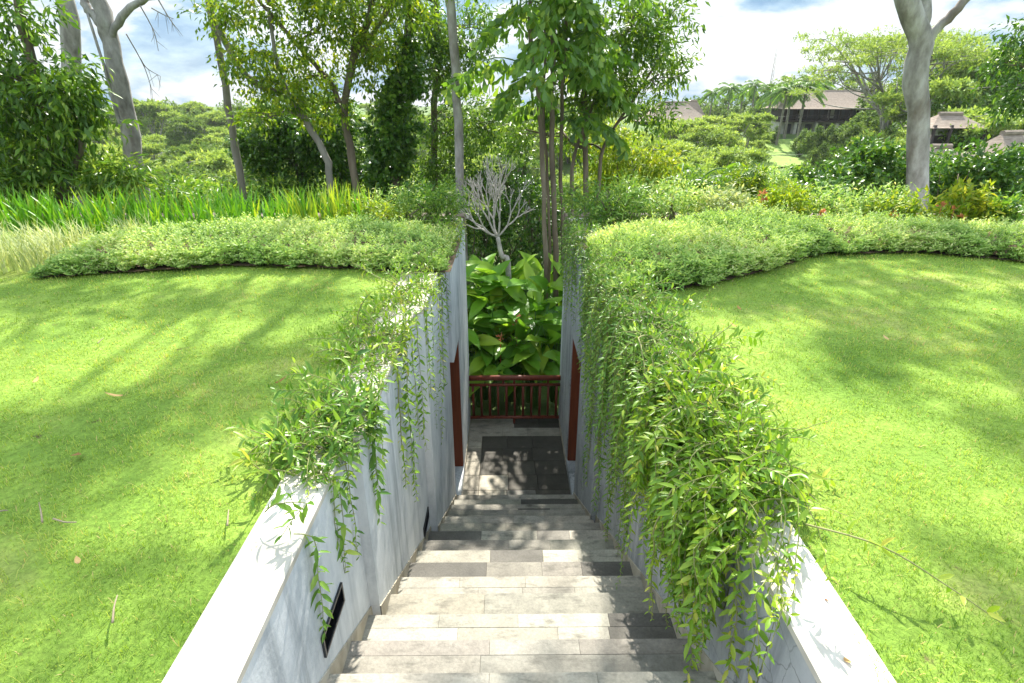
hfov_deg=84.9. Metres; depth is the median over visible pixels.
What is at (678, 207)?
shrub
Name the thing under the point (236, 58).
slanting tree
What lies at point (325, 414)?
trailing vine
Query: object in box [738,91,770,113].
ridge tree
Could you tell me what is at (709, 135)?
spreading tree
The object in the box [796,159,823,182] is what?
bushy tree
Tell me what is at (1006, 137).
thatched pavilion
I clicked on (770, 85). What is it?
coconut palm
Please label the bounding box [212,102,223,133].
ridge tree
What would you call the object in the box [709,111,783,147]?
spreading tree
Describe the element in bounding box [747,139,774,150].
spreading tree
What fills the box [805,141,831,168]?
bushy tree
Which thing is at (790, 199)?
shrub
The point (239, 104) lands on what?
dark skyline tree
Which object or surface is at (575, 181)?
spreading tree
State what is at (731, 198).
shrub
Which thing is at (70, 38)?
grey trunk tree
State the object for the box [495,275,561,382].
broad leaved plant
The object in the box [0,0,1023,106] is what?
sky
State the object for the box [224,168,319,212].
garden bush
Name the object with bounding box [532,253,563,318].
broad leaved plant
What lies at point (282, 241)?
clipped hedge
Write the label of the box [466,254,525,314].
broad leaved plant
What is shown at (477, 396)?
broad leaved plant
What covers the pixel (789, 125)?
window
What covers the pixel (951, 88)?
spreading tree
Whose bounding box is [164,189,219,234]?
strap leaved lily
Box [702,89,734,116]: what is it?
ridge tree
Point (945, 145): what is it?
garden bush
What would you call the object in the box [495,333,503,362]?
pink flower spike
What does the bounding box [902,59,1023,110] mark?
bushy tree
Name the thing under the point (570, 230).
trailing vine
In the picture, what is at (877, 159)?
glossy bush
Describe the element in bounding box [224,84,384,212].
dense dark tree
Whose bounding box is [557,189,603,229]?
thicket bush
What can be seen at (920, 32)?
pale tree
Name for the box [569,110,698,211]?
yellow green bush
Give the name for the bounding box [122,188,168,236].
strap leaved lily
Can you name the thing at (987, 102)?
bushy tree
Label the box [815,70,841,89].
ridge tree
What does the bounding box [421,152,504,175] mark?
rain tree
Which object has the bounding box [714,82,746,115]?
coconut palm
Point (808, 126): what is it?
window
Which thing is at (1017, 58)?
spreading tree
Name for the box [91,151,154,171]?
rain tree
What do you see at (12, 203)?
strap leaved lily
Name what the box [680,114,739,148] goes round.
spreading tree
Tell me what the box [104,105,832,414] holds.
terrain
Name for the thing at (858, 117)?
bushy tree
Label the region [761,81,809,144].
coconut palm
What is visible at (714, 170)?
young palm
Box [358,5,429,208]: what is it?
ivy covered trunk
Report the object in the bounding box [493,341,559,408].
broad leaved plant
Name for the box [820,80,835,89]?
coconut palm
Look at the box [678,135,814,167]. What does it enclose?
terrace lawn
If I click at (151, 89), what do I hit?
hanging branch
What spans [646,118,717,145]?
spreading tree
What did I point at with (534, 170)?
rain tree
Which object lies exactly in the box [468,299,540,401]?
broad leaved plant
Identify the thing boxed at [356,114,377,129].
rain tree
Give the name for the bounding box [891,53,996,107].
bushy tree
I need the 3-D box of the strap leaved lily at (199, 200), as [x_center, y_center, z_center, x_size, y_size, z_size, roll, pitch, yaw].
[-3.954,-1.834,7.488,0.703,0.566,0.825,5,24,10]
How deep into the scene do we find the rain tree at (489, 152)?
56.02 m
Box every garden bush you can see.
[116,169,195,212]
[155,168,269,212]
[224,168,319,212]
[590,171,668,211]
[671,164,741,211]
[709,160,787,200]
[758,157,824,200]
[929,141,1022,203]
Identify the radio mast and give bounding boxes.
[766,49,776,103]
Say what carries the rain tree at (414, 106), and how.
on the terrain at (566, 166)
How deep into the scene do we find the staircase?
3.57 m
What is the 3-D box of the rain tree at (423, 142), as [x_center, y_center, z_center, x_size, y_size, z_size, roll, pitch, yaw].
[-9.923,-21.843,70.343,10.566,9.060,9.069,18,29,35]
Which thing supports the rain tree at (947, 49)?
on the terrain at (566, 166)
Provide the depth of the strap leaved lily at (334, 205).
7.15 m
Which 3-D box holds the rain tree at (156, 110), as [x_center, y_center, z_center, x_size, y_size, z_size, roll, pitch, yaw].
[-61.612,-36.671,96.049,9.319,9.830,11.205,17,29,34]
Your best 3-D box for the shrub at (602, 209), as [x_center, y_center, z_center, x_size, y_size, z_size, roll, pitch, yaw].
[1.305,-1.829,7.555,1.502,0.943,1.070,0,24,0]
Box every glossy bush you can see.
[785,130,930,206]
[793,159,874,211]
[869,174,937,201]
[929,136,1023,207]
[976,142,1023,202]
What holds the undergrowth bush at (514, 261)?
on the terrain at (566, 166)
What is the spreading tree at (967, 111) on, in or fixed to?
on the terrain at (566, 166)
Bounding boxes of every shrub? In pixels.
[0,146,76,209]
[48,139,164,210]
[333,195,416,230]
[340,182,443,231]
[383,174,476,228]
[553,169,662,228]
[630,170,727,222]
[693,177,767,218]
[749,178,826,223]
[799,176,928,226]
[861,187,933,220]
[900,177,1013,229]
[942,182,1023,223]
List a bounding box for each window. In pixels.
[783,124,791,133]
[804,124,811,132]
[806,109,813,117]
[817,109,824,117]
[827,109,834,117]
[837,109,844,117]
[933,135,945,143]
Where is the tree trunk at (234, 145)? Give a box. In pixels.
[205,0,246,201]
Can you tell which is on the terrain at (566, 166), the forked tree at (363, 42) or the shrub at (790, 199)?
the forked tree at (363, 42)
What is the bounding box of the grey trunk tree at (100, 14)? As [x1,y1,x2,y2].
[80,0,150,212]
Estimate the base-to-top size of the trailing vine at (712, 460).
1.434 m
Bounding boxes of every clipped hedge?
[27,209,460,278]
[583,199,852,292]
[805,208,1023,261]
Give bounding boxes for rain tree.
[19,142,121,157]
[88,143,164,168]
[90,124,120,141]
[90,135,115,146]
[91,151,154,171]
[107,111,150,134]
[115,133,173,161]
[133,97,185,153]
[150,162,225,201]
[152,140,227,165]
[153,147,252,185]
[161,115,215,146]
[175,100,213,114]
[182,134,224,148]
[183,181,271,210]
[194,110,238,132]
[204,126,251,137]
[217,134,287,162]
[218,148,287,167]
[223,117,263,134]
[230,176,385,202]
[235,164,258,185]
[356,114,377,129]
[358,102,374,115]
[384,162,450,191]
[406,188,492,251]
[407,104,425,125]
[411,132,453,164]
[413,144,444,166]
[414,116,451,128]
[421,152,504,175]
[425,108,452,124]
[443,167,522,260]
[447,144,506,177]
[462,109,478,137]
[470,132,517,157]
[471,103,500,124]
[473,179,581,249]
[486,118,531,143]
[492,153,563,206]
[527,151,558,167]
[549,167,626,203]
[555,99,570,114]
[555,153,571,163]
[772,24,1023,132]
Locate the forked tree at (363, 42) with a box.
[244,0,445,205]
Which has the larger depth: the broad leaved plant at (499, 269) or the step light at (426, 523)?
the broad leaved plant at (499, 269)
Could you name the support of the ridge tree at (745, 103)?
on the terrain at (566, 166)
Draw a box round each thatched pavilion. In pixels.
[635,101,702,123]
[684,100,704,115]
[903,144,971,195]
[930,112,987,152]
[961,130,1023,157]
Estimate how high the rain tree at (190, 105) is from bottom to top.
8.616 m
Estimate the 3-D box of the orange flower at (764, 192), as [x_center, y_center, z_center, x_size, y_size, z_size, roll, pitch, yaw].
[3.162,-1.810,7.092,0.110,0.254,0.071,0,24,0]
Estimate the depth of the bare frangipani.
10.08 m
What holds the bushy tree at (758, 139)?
on the terrain at (566, 166)
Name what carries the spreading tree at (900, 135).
on the terrain at (566, 166)
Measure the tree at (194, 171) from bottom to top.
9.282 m
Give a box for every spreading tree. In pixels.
[492,124,557,157]
[525,130,581,170]
[562,141,684,187]
[575,166,680,210]
[588,123,629,140]
[623,129,664,141]
[629,138,686,166]
[642,159,748,211]
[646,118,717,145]
[651,142,729,167]
[677,124,747,164]
[677,144,798,184]
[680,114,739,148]
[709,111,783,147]
[725,120,775,151]
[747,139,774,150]
[849,76,1016,145]
[880,127,906,155]
[894,109,1023,151]
[939,45,1022,74]
[943,55,1023,100]
[946,105,1022,129]
[972,119,1023,146]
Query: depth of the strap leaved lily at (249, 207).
7.42 m
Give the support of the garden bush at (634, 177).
on the terrain at (566, 166)
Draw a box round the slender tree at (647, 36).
[487,0,710,212]
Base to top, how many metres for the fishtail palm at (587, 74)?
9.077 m
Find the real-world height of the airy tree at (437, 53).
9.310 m
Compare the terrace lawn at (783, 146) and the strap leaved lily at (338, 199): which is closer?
the strap leaved lily at (338, 199)
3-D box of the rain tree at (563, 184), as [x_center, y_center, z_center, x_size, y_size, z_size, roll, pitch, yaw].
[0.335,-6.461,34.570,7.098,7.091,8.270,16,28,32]
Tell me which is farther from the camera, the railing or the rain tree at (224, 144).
the rain tree at (224, 144)
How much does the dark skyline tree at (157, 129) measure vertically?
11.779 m
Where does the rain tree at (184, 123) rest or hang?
on the terrain at (566, 166)
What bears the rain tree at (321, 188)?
on the terrain at (566, 166)
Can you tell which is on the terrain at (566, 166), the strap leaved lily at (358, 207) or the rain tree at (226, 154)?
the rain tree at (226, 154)
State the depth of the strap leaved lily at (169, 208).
7.38 m
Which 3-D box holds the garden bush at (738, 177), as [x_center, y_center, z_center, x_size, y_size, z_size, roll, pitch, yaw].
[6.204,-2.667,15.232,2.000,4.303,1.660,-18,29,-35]
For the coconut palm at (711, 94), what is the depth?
90.09 m
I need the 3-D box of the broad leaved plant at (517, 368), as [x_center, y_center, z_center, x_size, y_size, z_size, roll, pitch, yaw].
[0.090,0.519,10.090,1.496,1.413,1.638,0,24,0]
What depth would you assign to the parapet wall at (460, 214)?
8.32 m
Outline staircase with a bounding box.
[327,419,717,682]
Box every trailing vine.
[223,315,399,643]
[297,278,429,501]
[327,201,466,444]
[559,210,632,371]
[576,182,743,588]
[609,316,851,682]
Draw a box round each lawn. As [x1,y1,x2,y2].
[0,219,1023,682]
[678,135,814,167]
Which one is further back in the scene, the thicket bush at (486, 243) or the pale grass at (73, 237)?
the thicket bush at (486, 243)
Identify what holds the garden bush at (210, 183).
on the terrain at (566, 166)
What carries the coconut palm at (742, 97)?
on the terrain at (566, 166)
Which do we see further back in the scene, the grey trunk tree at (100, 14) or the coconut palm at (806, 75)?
the coconut palm at (806, 75)
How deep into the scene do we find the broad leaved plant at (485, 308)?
10.15 m
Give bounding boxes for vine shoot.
[228,448,277,482]
[672,293,695,320]
[760,525,792,630]
[805,519,1004,624]
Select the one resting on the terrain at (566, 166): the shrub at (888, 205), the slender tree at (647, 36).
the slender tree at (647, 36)
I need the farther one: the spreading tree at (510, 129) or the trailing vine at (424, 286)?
the spreading tree at (510, 129)
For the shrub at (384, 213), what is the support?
on the lawn at (32, 573)
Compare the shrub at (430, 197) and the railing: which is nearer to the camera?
the shrub at (430, 197)
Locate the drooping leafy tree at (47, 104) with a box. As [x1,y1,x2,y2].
[0,0,143,209]
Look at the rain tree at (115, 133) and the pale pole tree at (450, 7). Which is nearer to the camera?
the pale pole tree at (450, 7)
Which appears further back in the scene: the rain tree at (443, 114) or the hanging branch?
the rain tree at (443, 114)
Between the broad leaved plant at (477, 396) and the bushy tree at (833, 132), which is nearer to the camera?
the broad leaved plant at (477, 396)
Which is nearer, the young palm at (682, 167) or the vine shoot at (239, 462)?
the vine shoot at (239, 462)
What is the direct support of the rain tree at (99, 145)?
on the terrain at (566, 166)
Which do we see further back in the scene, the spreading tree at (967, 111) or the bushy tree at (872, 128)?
the bushy tree at (872, 128)
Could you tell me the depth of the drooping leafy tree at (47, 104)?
8.57 m
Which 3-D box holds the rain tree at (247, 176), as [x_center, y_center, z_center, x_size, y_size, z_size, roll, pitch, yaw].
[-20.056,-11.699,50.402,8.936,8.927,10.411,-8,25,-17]
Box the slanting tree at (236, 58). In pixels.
[174,0,339,200]
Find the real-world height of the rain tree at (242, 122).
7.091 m
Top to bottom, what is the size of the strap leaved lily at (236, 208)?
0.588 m
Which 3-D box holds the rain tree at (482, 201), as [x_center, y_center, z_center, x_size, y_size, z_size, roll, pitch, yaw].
[-1.877,-7.414,38.680,10.132,8.687,8.696,5,24,12]
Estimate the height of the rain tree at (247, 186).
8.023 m
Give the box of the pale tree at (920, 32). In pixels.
[894,0,969,211]
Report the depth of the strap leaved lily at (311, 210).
7.01 m
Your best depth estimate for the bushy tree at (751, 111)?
66.87 m
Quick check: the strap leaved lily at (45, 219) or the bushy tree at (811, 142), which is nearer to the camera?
the strap leaved lily at (45, 219)
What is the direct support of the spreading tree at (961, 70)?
on the terrain at (566, 166)
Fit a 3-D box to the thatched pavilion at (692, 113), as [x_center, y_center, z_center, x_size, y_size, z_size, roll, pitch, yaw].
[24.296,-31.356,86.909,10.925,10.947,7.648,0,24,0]
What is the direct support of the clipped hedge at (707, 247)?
on the lawn at (32, 573)
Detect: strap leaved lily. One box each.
[0,182,32,229]
[0,186,10,214]
[0,191,46,236]
[14,184,79,231]
[17,192,89,236]
[69,183,125,228]
[70,192,132,235]
[103,183,161,226]
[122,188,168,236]
[132,183,181,224]
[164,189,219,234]
[186,183,231,222]
[202,186,247,230]
[217,185,266,225]
[250,190,303,226]
[272,184,317,217]
[273,182,324,227]
[307,177,351,220]
[312,183,349,230]
[342,179,383,228]
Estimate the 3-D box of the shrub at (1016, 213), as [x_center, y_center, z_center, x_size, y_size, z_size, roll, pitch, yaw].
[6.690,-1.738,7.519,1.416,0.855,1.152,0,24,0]
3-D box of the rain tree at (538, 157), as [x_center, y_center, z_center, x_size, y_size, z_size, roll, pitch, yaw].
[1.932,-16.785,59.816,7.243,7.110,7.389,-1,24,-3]
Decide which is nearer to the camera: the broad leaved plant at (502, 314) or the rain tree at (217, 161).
the broad leaved plant at (502, 314)
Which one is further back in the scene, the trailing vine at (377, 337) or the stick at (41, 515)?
the trailing vine at (377, 337)
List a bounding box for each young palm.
[647,163,699,211]
[668,167,733,183]
[700,162,775,211]
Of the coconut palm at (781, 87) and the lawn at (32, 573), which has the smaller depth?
the lawn at (32, 573)
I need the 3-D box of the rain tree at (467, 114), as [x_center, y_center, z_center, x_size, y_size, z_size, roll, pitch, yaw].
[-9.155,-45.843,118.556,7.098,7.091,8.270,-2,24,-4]
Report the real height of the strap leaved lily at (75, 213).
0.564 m
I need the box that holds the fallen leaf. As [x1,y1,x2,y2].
[74,556,80,563]
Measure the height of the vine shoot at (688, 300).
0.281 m
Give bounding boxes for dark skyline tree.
[88,101,113,138]
[142,98,187,144]
[158,96,206,147]
[219,97,254,129]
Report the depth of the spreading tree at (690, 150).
35.35 m
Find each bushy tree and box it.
[720,106,740,118]
[745,120,771,143]
[746,107,757,116]
[764,126,779,142]
[789,134,805,156]
[796,125,823,155]
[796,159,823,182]
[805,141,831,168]
[817,123,840,147]
[817,136,851,169]
[832,121,862,147]
[836,113,866,130]
[836,117,879,146]
[836,143,854,165]
[847,83,901,130]
[860,110,901,134]
[881,125,901,142]
[890,104,932,137]
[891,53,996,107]
[896,95,982,136]
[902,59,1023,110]
[931,55,1023,105]
[941,119,990,150]
[973,87,1022,129]
[1012,74,1023,96]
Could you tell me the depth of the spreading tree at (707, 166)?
25.29 m
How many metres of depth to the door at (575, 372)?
7.93 m
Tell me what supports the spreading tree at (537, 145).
on the terrain at (566, 166)
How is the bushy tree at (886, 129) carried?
on the terrain at (566, 166)
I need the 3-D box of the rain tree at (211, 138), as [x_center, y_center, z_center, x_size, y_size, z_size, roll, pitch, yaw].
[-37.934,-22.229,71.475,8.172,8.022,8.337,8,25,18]
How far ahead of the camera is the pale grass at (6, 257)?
5.58 m
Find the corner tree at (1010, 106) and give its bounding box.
[967,15,1023,129]
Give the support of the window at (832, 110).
in the villa
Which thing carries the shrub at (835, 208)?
on the lawn at (32, 573)
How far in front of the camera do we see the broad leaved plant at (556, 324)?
9.70 m
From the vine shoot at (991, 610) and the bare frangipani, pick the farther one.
the bare frangipani
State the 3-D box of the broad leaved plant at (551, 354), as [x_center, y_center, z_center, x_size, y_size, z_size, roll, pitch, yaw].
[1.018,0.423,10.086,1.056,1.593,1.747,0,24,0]
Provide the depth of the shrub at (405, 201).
7.23 m
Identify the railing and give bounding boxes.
[469,375,560,423]
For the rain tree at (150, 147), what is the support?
on the terrain at (566, 166)
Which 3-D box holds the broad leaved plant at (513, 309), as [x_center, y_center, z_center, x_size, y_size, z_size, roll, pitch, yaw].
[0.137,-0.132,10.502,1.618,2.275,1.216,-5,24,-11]
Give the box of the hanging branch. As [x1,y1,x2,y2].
[126,0,182,99]
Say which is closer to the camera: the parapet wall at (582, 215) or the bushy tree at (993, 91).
the parapet wall at (582, 215)
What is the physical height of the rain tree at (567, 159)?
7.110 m
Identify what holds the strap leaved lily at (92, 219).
on the lawn at (32, 573)
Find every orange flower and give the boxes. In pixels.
[757,189,767,201]
[935,200,945,216]
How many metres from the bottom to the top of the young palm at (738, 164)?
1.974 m
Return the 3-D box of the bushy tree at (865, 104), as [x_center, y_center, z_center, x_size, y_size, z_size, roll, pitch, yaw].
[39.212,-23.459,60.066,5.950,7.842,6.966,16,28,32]
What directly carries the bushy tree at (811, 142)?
on the terrain at (566, 166)
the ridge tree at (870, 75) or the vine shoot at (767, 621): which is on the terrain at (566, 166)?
the ridge tree at (870, 75)
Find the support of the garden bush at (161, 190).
on the terrain at (566, 166)
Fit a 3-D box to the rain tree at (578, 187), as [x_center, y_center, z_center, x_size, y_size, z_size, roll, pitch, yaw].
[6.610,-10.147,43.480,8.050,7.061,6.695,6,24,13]
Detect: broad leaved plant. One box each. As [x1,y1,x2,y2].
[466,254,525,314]
[466,254,537,291]
[466,264,484,309]
[467,284,509,355]
[467,296,503,329]
[467,312,502,401]
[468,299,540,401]
[468,316,530,399]
[469,344,485,406]
[469,345,531,407]
[470,253,514,294]
[477,275,555,325]
[478,283,562,337]
[489,336,554,405]
[493,309,561,402]
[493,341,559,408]
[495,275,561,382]
[506,260,562,334]
[519,251,563,305]
[522,299,561,402]
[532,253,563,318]
[542,339,560,405]
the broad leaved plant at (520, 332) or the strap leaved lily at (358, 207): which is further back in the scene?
the broad leaved plant at (520, 332)
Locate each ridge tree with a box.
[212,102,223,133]
[689,95,702,108]
[698,96,714,113]
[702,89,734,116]
[713,97,751,116]
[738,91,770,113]
[761,80,782,111]
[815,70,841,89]
[835,66,877,94]
[863,69,894,93]
[892,74,902,90]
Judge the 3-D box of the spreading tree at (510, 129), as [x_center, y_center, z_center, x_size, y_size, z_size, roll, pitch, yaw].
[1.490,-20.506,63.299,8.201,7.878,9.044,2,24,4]
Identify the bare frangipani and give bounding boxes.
[446,154,535,382]
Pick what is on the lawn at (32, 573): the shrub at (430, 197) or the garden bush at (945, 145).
the shrub at (430, 197)
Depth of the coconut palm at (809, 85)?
60.39 m
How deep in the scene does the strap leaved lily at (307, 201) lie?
7.50 m
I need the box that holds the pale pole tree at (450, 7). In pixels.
[384,0,469,285]
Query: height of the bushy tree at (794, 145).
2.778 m
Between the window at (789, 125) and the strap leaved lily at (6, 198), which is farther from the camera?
the window at (789, 125)
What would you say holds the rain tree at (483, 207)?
on the terrain at (566, 166)
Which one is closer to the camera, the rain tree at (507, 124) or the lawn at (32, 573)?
the lawn at (32, 573)
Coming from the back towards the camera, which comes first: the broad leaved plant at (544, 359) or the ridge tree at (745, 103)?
the ridge tree at (745, 103)
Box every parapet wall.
[42,213,470,419]
[558,212,1023,414]
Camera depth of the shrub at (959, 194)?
7.36 m
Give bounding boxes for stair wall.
[162,218,470,682]
[559,218,896,682]
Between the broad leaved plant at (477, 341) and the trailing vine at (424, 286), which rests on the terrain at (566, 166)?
the broad leaved plant at (477, 341)
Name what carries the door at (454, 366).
in the stair wall at (259, 621)
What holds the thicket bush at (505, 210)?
on the terrain at (566, 166)
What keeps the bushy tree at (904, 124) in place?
on the terrain at (566, 166)
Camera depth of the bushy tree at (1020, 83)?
40.62 m
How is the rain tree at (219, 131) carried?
on the terrain at (566, 166)
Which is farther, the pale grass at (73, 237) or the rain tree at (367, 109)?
the rain tree at (367, 109)
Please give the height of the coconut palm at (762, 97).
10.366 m
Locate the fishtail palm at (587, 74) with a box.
[437,0,663,305]
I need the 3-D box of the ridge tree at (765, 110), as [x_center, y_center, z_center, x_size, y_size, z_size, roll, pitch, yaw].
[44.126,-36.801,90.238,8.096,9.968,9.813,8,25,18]
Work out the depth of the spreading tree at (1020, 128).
31.48 m
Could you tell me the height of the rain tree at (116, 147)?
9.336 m
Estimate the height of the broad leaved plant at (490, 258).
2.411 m
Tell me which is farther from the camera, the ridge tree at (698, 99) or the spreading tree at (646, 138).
the ridge tree at (698, 99)
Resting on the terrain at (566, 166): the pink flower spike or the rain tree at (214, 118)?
the rain tree at (214, 118)
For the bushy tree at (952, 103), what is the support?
on the terrain at (566, 166)
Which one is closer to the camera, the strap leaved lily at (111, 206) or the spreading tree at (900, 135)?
the strap leaved lily at (111, 206)
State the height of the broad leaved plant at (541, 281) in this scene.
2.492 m
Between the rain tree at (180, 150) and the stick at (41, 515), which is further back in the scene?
the rain tree at (180, 150)
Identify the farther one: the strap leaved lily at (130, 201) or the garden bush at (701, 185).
the garden bush at (701, 185)
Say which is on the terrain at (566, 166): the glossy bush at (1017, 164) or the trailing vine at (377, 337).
the glossy bush at (1017, 164)
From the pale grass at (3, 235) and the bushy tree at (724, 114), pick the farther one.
the bushy tree at (724, 114)
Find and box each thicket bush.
[465,131,540,262]
[465,199,520,259]
[485,174,568,265]
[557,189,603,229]
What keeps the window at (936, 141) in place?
in the thatched pavilion at (939, 121)
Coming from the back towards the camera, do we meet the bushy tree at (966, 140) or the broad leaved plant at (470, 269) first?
the bushy tree at (966, 140)
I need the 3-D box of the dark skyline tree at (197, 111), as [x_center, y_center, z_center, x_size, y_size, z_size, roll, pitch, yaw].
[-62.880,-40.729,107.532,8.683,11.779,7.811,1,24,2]
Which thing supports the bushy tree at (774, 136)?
on the terrain at (566, 166)
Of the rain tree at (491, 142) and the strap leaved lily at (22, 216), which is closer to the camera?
the strap leaved lily at (22, 216)
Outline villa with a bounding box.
[765,90,866,133]
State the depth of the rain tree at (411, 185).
40.31 m
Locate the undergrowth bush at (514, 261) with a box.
[472,230,560,329]
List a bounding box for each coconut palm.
[698,88,726,115]
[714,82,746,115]
[726,86,756,111]
[736,79,770,106]
[754,86,784,112]
[760,83,778,105]
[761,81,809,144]
[771,75,810,138]
[782,79,827,137]
[804,73,828,89]
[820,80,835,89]
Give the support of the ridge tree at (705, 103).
on the terrain at (566, 166)
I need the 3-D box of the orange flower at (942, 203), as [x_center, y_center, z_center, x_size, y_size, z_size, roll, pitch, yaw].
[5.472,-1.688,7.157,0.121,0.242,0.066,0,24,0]
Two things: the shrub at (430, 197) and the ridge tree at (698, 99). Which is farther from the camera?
the ridge tree at (698, 99)
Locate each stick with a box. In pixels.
[38,502,43,522]
[52,518,76,522]
[111,595,117,622]
[226,509,228,525]
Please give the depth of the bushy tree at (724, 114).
68.70 m
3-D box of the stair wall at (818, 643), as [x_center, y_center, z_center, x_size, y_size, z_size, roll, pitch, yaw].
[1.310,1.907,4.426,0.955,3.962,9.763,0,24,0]
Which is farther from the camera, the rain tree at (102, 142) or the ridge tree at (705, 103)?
the ridge tree at (705, 103)
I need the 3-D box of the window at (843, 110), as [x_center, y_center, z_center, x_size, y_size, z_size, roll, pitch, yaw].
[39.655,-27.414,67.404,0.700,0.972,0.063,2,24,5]
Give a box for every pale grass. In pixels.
[0,218,10,250]
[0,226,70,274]
[0,229,23,273]
[32,215,96,253]
[93,208,162,239]
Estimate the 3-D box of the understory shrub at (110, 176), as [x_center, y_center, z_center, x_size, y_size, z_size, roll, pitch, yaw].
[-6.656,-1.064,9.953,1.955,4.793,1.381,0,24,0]
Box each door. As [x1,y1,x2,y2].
[450,345,462,465]
[567,340,580,460]
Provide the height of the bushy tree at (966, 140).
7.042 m
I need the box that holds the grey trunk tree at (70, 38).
[55,0,92,212]
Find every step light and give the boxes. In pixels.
[321,582,344,657]
[423,507,428,537]
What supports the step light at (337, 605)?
attached to the stair wall at (259, 621)
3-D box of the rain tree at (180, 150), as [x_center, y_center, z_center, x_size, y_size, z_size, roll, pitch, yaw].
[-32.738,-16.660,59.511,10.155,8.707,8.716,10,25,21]
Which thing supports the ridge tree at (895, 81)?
on the terrain at (566, 166)
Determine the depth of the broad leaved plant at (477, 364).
9.49 m
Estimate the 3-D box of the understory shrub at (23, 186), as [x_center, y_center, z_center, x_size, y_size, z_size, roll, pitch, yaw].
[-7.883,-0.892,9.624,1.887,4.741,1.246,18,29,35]
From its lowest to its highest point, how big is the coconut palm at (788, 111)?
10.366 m
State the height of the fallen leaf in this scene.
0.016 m
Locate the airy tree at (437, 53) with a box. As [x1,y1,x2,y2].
[360,0,524,212]
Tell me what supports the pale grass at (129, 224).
on the lawn at (32, 573)
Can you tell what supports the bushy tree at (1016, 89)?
on the terrain at (566, 166)
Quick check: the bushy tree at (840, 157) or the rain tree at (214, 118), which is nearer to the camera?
the bushy tree at (840, 157)
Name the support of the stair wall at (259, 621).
on the terrain at (566, 166)
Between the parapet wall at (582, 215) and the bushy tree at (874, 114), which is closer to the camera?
the parapet wall at (582, 215)
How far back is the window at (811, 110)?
67.65 m
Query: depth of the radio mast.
112.70 m
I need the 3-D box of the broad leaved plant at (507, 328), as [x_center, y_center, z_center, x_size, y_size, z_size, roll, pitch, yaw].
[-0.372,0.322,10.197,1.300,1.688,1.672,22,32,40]
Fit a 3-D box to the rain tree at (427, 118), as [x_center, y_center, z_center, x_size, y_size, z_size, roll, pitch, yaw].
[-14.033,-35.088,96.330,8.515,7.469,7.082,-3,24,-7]
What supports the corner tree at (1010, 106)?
on the terrain at (566, 166)
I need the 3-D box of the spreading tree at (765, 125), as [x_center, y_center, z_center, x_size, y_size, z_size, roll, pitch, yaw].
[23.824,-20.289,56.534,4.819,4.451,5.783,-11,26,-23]
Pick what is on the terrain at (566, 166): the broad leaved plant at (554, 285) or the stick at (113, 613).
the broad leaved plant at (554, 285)
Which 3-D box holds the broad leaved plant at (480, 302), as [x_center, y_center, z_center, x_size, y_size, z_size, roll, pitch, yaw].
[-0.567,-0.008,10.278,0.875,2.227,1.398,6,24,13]
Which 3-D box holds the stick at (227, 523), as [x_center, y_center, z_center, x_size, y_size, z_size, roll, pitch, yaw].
[-1.161,0.719,2.288,0.008,0.007,0.101,-9,25,-21]
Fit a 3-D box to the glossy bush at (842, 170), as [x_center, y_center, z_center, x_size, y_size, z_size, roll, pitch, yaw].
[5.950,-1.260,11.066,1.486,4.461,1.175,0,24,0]
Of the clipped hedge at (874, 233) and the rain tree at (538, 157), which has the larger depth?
the rain tree at (538, 157)
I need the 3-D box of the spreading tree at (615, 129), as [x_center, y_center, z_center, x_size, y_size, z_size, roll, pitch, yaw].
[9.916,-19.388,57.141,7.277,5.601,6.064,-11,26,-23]
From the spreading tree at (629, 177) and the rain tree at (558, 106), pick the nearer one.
the spreading tree at (629, 177)
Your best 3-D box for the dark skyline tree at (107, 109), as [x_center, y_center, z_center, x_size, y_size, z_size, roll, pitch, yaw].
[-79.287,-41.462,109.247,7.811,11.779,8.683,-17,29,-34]
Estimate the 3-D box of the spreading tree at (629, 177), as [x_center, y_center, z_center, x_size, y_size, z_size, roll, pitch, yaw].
[7.087,-5.684,27.802,8.072,6.214,6.727,10,25,21]
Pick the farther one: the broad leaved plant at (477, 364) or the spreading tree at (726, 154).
the spreading tree at (726, 154)
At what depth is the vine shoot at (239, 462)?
2.31 m
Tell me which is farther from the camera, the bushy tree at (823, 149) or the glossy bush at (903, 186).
the bushy tree at (823, 149)
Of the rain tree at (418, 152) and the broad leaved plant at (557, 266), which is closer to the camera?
the broad leaved plant at (557, 266)
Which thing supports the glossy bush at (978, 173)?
on the terrain at (566, 166)
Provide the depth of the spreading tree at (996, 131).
30.24 m
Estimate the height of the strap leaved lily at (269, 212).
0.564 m
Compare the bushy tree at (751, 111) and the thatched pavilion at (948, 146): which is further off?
the bushy tree at (751, 111)
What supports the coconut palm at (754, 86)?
on the terrain at (566, 166)
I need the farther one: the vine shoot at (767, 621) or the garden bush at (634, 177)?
the garden bush at (634, 177)

